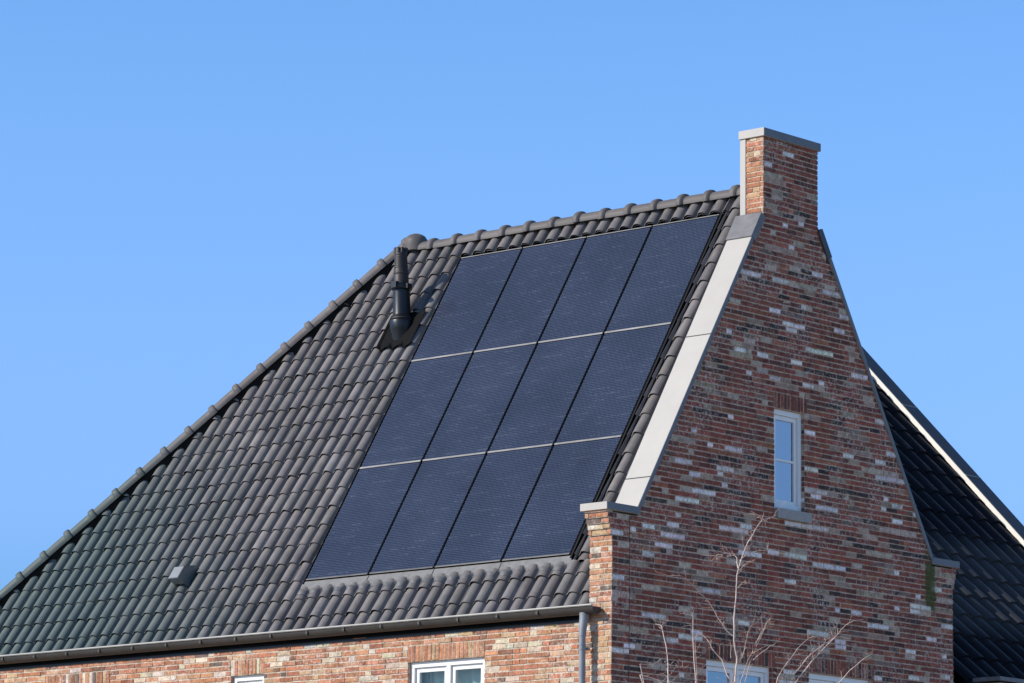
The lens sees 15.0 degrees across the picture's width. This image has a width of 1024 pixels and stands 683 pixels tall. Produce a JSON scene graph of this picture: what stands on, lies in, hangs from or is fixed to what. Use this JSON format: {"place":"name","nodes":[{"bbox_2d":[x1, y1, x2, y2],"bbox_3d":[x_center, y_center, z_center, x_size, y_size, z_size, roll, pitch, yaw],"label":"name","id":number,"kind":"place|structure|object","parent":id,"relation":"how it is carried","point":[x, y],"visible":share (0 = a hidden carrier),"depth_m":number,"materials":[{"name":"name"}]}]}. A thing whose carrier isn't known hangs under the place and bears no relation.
{"place":"outdoors","nodes":[
{"label":"outdoors","id":0,"kind":"place"},
{"bbox_2d":[0,0,1023,589],"label":"sky","id":1,"kind":"structure","parent":0,"point":[186,186],"materials":[{"name":"blue"}]},
{"bbox_2d":[862,347,1023,682],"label":"tiled house","id":2,"kind":"structure","parent":0,"point":[972,524],"depth_m":53.20,"materials":[{"name":"tile"}]},
{"label":"ground","id":3,"kind":"structure","parent":0,"visible":0},
{"bbox_2d":[0,127,959,682],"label":"brick house","id":4,"kind":"structure","parent":3,"relation":"on","point":[190,553],"depth_m":46.28,"materials":[{"name":"brick"}]},
{"bbox_2d":[234,662,264,682],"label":"window","id":5,"kind":"structure","parent":4,"relation":"in","point":[251,678],"depth_m":46.58,"materials":[{"name":"paint"}]},
{"bbox_2d":[306,462,421,581],"bbox_3d":[-1.774,2.164,46.750,1.026,1.705,0.049,-8,-45,41],"label":"solar panel","id":6,"kind":"object","parent":4,"relation":"attached to","point":[352,546],"visible":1,"depth_m":46.71,"materials":[{"name":"blue glass"}]},
{"bbox_2d":[359,353,472,468],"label":"solar panel","id":7,"kind":"object","parent":4,"relation":"attached to","point":[416,412],"visible":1,"depth_m":47.64,"materials":[{"name":"blue glass"}]},
{"bbox_2d":[369,454,486,574],"bbox_3d":[-0.989,2.047,46.062,1.026,1.705,0.049,-8,-45,41],"label":"solar panel","id":8,"kind":"object","parent":4,"relation":"attached to","point":[427,516],"visible":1,"depth_m":46.03,"materials":[{"name":"blue glass"}]},
{"bbox_2d":[411,657,484,682],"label":"window","id":9,"kind":"structure","parent":4,"relation":"in","point":[470,670],"depth_m":44.54,"materials":[{"name":"paint"}]},
{"bbox_2d":[411,247,522,361],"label":"solar panel","id":10,"kind":"object","parent":4,"relation":"attached to","point":[467,306],"visible":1,"depth_m":48.56,"materials":[{"name":"blue glass"}]},
{"bbox_2d":[423,344,537,460],"bbox_3d":[-0.381,0.744,46.977,1.026,1.710,0.050,-8,-45,41],"label":"solar panel","id":11,"kind":"object","parent":4,"relation":"attached to","point":[479,405],"visible":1,"depth_m":46.95,"materials":[{"name":"blue glass"}]},
{"bbox_2d":[435,445,553,568],"bbox_3d":[-0.204,1.931,45.375,1.026,1.705,0.049,-8,-45,41],"label":"solar panel","id":12,"kind":"object","parent":4,"relation":"attached to","point":[494,508],"visible":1,"depth_m":45.34,"materials":[{"name":"blue glass"}]},
{"bbox_2d":[474,237,586,352],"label":"solar panel","id":13,"kind":"object","parent":4,"relation":"attached to","point":[530,296],"visible":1,"depth_m":47.87,"materials":[{"name":"blue glass"}]},
{"bbox_2d":[487,334,603,452],"bbox_3d":[0.404,0.628,46.289,1.026,1.710,0.050,-8,-45,41],"label":"solar panel","id":14,"kind":"object","parent":4,"relation":"attached to","point":[544,398],"visible":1,"depth_m":46.26,"materials":[{"name":"blue glass"}]},
{"bbox_2d":[502,437,621,561],"bbox_3d":[0.581,1.815,44.687,1.026,1.705,0.049,-8,-45,41],"label":"solar panel","id":15,"kind":"object","parent":4,"relation":"attached to","point":[553,519],"visible":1,"depth_m":44.66,"materials":[{"name":"blue glass"}]},
{"bbox_2d":[538,225,651,342],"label":"solar panel","id":16,"kind":"object","parent":4,"relation":"attached to","point":[595,285],"visible":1,"depth_m":47.18,"materials":[{"name":"blue glass"}]},
{"bbox_2d":[554,324,671,444],"bbox_3d":[1.189,0.512,45.602,1.026,1.710,0.050,-8,-45,41],"label":"solar panel","id":17,"kind":"object","parent":4,"relation":"attached to","point":[612,386],"visible":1,"depth_m":45.58,"materials":[{"name":"blue glass"}]},
{"bbox_2d":[605,214,719,332],"bbox_3d":[1.801,-0.798,46.522,1.030,1.723,0.050,-8,-45,41],"label":"solar panel","id":18,"kind":"object","parent":4,"relation":"attached to","point":[660,279],"visible":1,"depth_m":46.50,"materials":[{"name":"blue glass"}]},
{"bbox_2d":[705,642,768,682],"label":"window","id":19,"kind":"structure","parent":4,"relation":"in","point":[758,674],"depth_m":44.76,"materials":[{"name":"glass"}]},
{"bbox_2d":[773,391,811,523],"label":"window","id":20,"kind":"structure","parent":4,"relation":"in","point":[787,425],"depth_m":45.84,"materials":[{"name":"glass"}]},
{"bbox_2d":[808,673,867,682],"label":"window","id":21,"kind":"structure","parent":4,"relation":"in","point":[813,678],"depth_m":45.81,"materials":[{"name":"paint"}]},
{"bbox_2d":[640,501,872,682],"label":"bare tree","id":22,"kind":"object","parent":3,"relation":"on","point":[733,635],"visible":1,"depth_m":40.41,"materials":[{"name":"brown plant"}]}
]}

